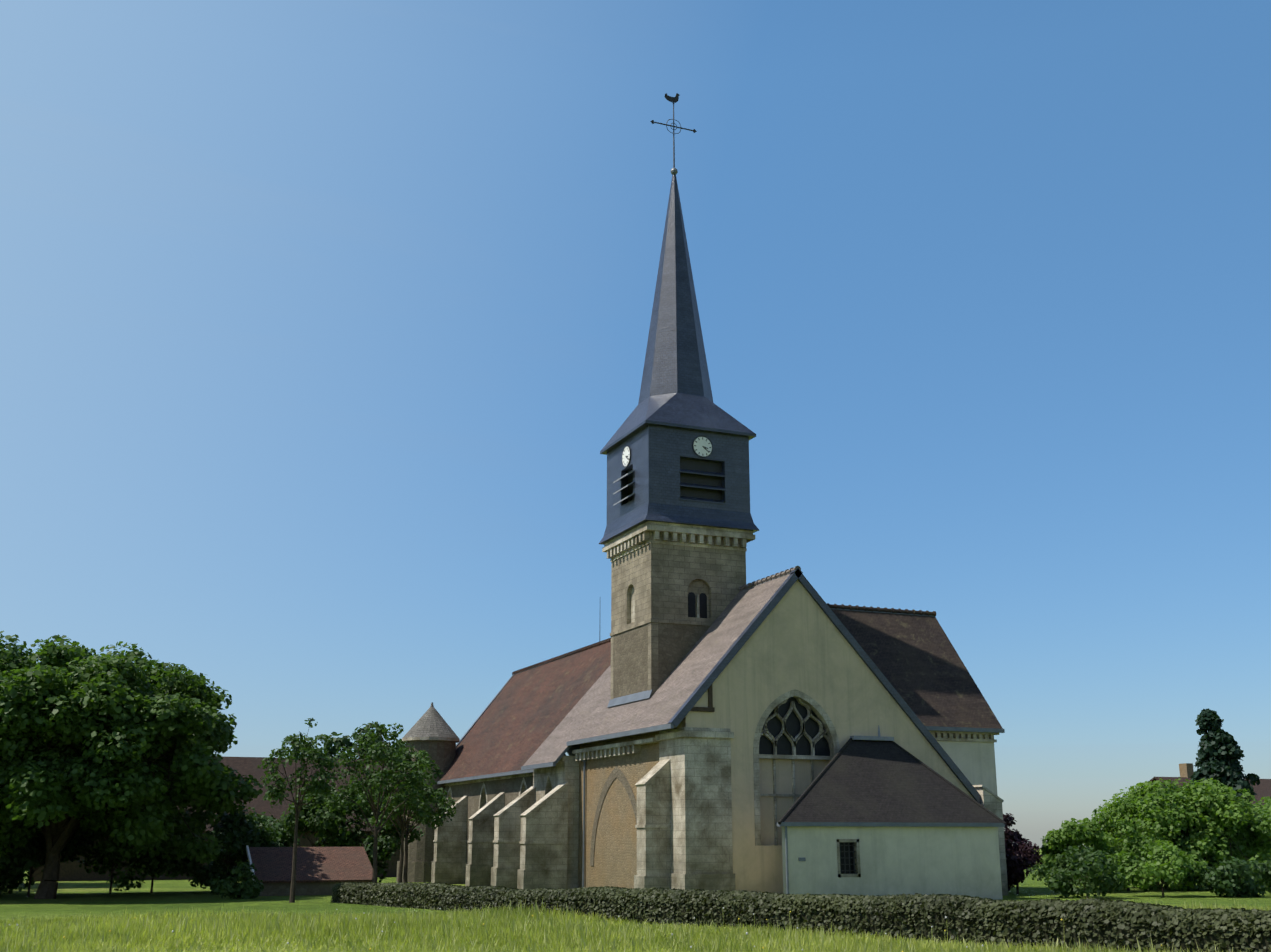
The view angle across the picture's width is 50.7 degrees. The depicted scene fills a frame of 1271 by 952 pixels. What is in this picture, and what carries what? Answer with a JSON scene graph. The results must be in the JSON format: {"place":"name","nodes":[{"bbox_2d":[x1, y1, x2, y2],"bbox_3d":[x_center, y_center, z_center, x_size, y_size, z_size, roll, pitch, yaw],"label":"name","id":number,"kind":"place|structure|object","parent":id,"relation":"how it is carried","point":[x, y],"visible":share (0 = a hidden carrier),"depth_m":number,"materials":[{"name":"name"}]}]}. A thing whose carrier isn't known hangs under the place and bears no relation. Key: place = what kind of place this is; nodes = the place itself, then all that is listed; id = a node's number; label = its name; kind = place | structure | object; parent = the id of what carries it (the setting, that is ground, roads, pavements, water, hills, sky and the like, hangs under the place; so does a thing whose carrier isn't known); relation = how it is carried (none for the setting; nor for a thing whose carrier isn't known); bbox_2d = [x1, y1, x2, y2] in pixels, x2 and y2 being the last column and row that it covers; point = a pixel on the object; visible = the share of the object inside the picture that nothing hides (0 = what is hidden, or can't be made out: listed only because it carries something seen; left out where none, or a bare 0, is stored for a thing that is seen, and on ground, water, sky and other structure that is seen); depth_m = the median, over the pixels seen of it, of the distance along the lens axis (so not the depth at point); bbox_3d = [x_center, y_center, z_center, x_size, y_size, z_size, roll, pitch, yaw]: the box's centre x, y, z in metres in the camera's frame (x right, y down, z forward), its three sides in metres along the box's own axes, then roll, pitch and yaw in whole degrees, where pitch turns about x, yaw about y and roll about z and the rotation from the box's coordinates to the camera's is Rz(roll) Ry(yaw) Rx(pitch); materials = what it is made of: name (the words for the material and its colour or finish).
{"place":"outdoors","nodes":[
{"label":"outdoors","id":0,"kind":"place"},
{"bbox_2d":[9,907,1161,951],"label":"meadow flowers","id":1,"kind":"object","parent":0,"point":[618,916],"visible":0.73,"depth_m":27.83,"materials":[{"name":"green plant"}]},
{"bbox_2d":[0,848,1270,951],"bbox_3d":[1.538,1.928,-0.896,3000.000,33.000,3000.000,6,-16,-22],"label":"meadow ground","id":2,"kind":"structure","parent":0,"point":[79,898],"depth_m":56.31,"materials":[{"name":"green plant"}]},
{"bbox_2d":[0,866,34,893],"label":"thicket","id":3,"kind":"object","parent":2,"relation":"on","point":[13,884],"visible":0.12,"depth_m":67.38,"materials":[{"name":"green plant"}]},
{"bbox_2d":[0,839,39,885],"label":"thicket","id":4,"kind":"object","parent":2,"relation":"on","point":[10,864],"visible":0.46,"depth_m":60.88,"materials":[{"name":"green plant"}]},
{"bbox_2d":[10,802,93,896],"bbox_3d":[-28.399,17.759,63.873,4.930,5.121,4.984,6,-16,-22],"label":"tree","id":5,"kind":"object","parent":2,"relation":"on","point":[77,843],"visible":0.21,"depth_m":63.55,"materials":[{"name":"green plant"}]},
{"bbox_2d":[76,818,170,893],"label":"tree","id":6,"kind":"object","parent":2,"relation":"on","point":[85,861],"visible":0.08,"depth_m":66.64,"materials":[{"name":"green plant"}]},
{"bbox_2d":[0,631,262,898],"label":"tree","id":7,"kind":"object","parent":2,"relation":"on","point":[109,741],"visible":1,"depth_m":58.69,"materials":[{"name":"green plant"}]},
{"bbox_2d":[102,811,198,892],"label":"tree","id":8,"kind":"object","parent":2,"relation":"on","point":[156,866],"visible":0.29,"depth_m":67.67,"materials":[{"name":"green plant"}]},
{"bbox_2d":[28,756,402,881],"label":"barn","id":9,"kind":"structure","parent":2,"relation":"on","point":[74,871],"depth_m":103.95,"materials":[{"name":"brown wood"}]},
{"bbox_2d":[171,805,283,892],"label":"tree","id":10,"kind":"object","parent":2,"relation":"on","point":[238,832],"visible":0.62,"depth_m":68.41,"materials":[{"name":"green plant"}]},
{"bbox_2d":[209,862,263,898],"bbox_3d":[-17.773,18.220,59.856,2.463,1.995,1.974,6,-16,-22],"label":"bush","id":11,"kind":"object","parent":2,"relation":"on","point":[245,889],"visible":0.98,"depth_m":59.50,"materials":[{"name":"green plant"}]},
{"bbox_2d":[206,812,305,868],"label":"tree","id":12,"kind":"object","parent":2,"relation":"on","point":[287,839],"visible":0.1,"depth_m":74.99,"materials":[{"name":"green plant"}]},
{"bbox_2d":[257,718,339,902],"bbox_3d":[-14.024,14.037,55.872,3.304,7.901,3.471,6,-16,-22],"label":"orchard tree","id":13,"kind":"object","parent":2,"relation":"on","point":[300,746],"visible":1,"depth_m":55.82,"materials":[{"name":"green plant"}]},
{"bbox_2d":[246,846,372,895],"bbox_3d":[-15.815,19.820,65.171,5.800,3.620,3.638,6,-16,-22],"label":"tiled shed","id":14,"kind":"object","parent":2,"relation":"on","point":[322,870],"visible":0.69,"depth_m":64.86,"materials":[{"name":"tile"}]},
{"bbox_2d":[279,785,369,846],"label":"tree","id":15,"kind":"object","parent":2,"relation":"on","point":[314,816],"visible":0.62,"depth_m":73.47,"materials":[{"name":"green plant"}]},
{"bbox_2d":[297,723,404,759],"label":"dark tree","id":16,"kind":"object","parent":2,"relation":"on","point":[340,742],"depth_m":118.99,"materials":[{"name":"green plant"}]},
{"bbox_2d":[326,776,423,882],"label":"tree","id":17,"kind":"object","parent":2,"relation":"on","point":[385,846],"visible":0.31,"depth_m":73.09,"materials":[{"name":"green plant"}]},
{"bbox_2d":[319,721,431,882],"bbox_3d":[-11.367,14.715,58.542,4.946,8.008,5.094,6,-16,-22],"label":"orchard tree","id":18,"kind":"object","parent":2,"relation":"on","point":[390,755],"visible":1,"depth_m":58.36,"materials":[{"name":"green plant"}]},
{"bbox_2d":[352,741,442,882],"bbox_3d":[-11.038,16.076,62.436,3.858,7.455,4.344,6,-16,-22],"label":"orchard tree","id":19,"kind":"object","parent":2,"relation":"on","point":[428,793],"visible":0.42,"depth_m":62.48,"materials":[{"name":"green plant"}]},
{"bbox_2d":[362,761,457,882],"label":"orchard tree","id":20,"kind":"object","parent":2,"relation":"on","point":[438,818],"visible":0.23,"depth_m":70.73,"materials":[{"name":"green plant"}]},
{"bbox_2d":[0,897,1270,951],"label":"meadow grass tufts","id":21,"kind":"object","parent":2,"relation":"on","point":[516,929],"visible":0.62,"depth_m":30.79,"materials":[{"name":"green plant"}]},
{"bbox_2d":[330,881,1270,951],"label":"hedge","id":22,"kind":"object","parent":2,"relation":"on","point":[1117,922],"visible":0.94,"depth_m":30.42,"materials":[{"name":"green plant"}]},
{"bbox_2d":[1003,813,1042,893],"bbox_3d":[17.318,17.579,61.873,2.600,4.004,2.622,6,-16,-22],"label":"tree","id":23,"kind":"object","parent":2,"relation":"on","point":[1022,854],"visible":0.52,"depth_m":61.39,"materials":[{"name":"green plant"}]},
{"bbox_2d":[1028,846,1125,897],"bbox_3d":[18.678,16.806,56.324,3.260,2.523,4.252,6,-16,-22],"label":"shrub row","id":24,"kind":"object","parent":2,"relation":"on","point":[1090,873],"visible":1,"depth_m":55.82,"materials":[{"name":"green plant"}]},
{"bbox_2d":[1040,817,1115,892],"bbox_3d":[20.633,17.966,62.949,3.337,3.801,3.318,6,-16,-22],"label":"tree","id":25,"kind":"object","parent":2,"relation":"on","point":[1070,834],"visible":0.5,"depth_m":62.78,"materials":[{"name":"green plant"}]},
{"bbox_2d":[1084,819,1169,890],"bbox_3d":[23.456,18.390,64.390,4.218,3.747,3.909,-6,-16,20],"label":"tree","id":26,"kind":"object","parent":2,"relation":"on","point":[1134,845],"visible":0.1,"depth_m":63.65,"materials":[{"name":"green plant"}]},
{"bbox_2d":[1113,839,1207,896],"bbox_3d":[22.552,17.010,57.570,4.005,2.761,3.775,6,-16,-22],"label":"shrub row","id":27,"kind":"object","parent":2,"relation":"on","point":[1172,864],"visible":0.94,"depth_m":57.17,"materials":[{"name":"green plant"}]},
{"bbox_2d":[1088,778,1270,887],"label":"tree","id":28,"kind":"object","parent":2,"relation":"on","point":[1218,817],"visible":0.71,"depth_m":65.54,"materials":[{"name":"green plant"}]},
{"bbox_2d":[1140,829,1218,890],"bbox_3d":[26.228,18.727,65.171,4.797,3.471,3.680,6,-16,-22],"label":"tree","id":29,"kind":"object","parent":2,"relation":"on","point":[1195,887],"visible":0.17,"depth_m":64.40,"materials":[{"name":"green plant"}]},
{"bbox_2d":[1099,763,1270,822],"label":"house","id":30,"kind":"structure","parent":2,"relation":"on","point":[1261,789],"depth_m":108.22,"materials":[{"name":"tile"}]},
{"bbox_2d":[1190,708,1259,802],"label":"conifer","id":31,"kind":"object","parent":2,"relation":"on","point":[1219,754],"visible":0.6,"depth_m":98.51,"materials":[{"name":"green plant"}]},
{"bbox_2d":[1184,856,1265,897],"bbox_3d":[25.391,17.194,57.005,3.592,2.081,3.041,6,-16,-22],"label":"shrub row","id":32,"kind":"object","parent":2,"relation":"on","point":[1236,877],"visible":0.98,"depth_m":56.07,"materials":[{"name":"green plant"}]},
{"bbox_2d":[1218,830,1270,888],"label":"shrub","id":33,"kind":"object","parent":2,"relation":"on","point":[1251,845],"visible":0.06,"depth_m":66.42,"materials":[{"name":"green plant"}]},
{"bbox_2d":[1240,796,1270,885],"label":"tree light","id":34,"kind":"object","parent":2,"relation":"on","point":[1266,806],"visible":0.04,"depth_m":72.08,"materials":[{"name":"green plant"}]},
{"bbox_2d":[1251,860,1270,892],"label":"shrub row","id":35,"kind":"object","parent":2,"relation":"on","point":[1267,867],"visible":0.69,"depth_m":59.05,"materials":[{"name":"green plant"}]},
{"bbox_2d":[0,0,1270,847],"label":"sky","id":36,"kind":"structure","parent":0,"point":[324,325],"materials":[{"name":"blue"}]},
{"bbox_2d":[396,521,1007,899],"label":"church walls","id":37,"kind":"structure","parent":0,"point":[696,800],"depth_m":59.24,"materials":[{"name":"beige stone"}]},
{"bbox_2d":[437,93,1005,824],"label":"church roofs","id":38,"kind":"structure","parent":37,"relation":"on","point":[675,449],"depth_m":65.59,"materials":[{"name":"tile"}]}
]}

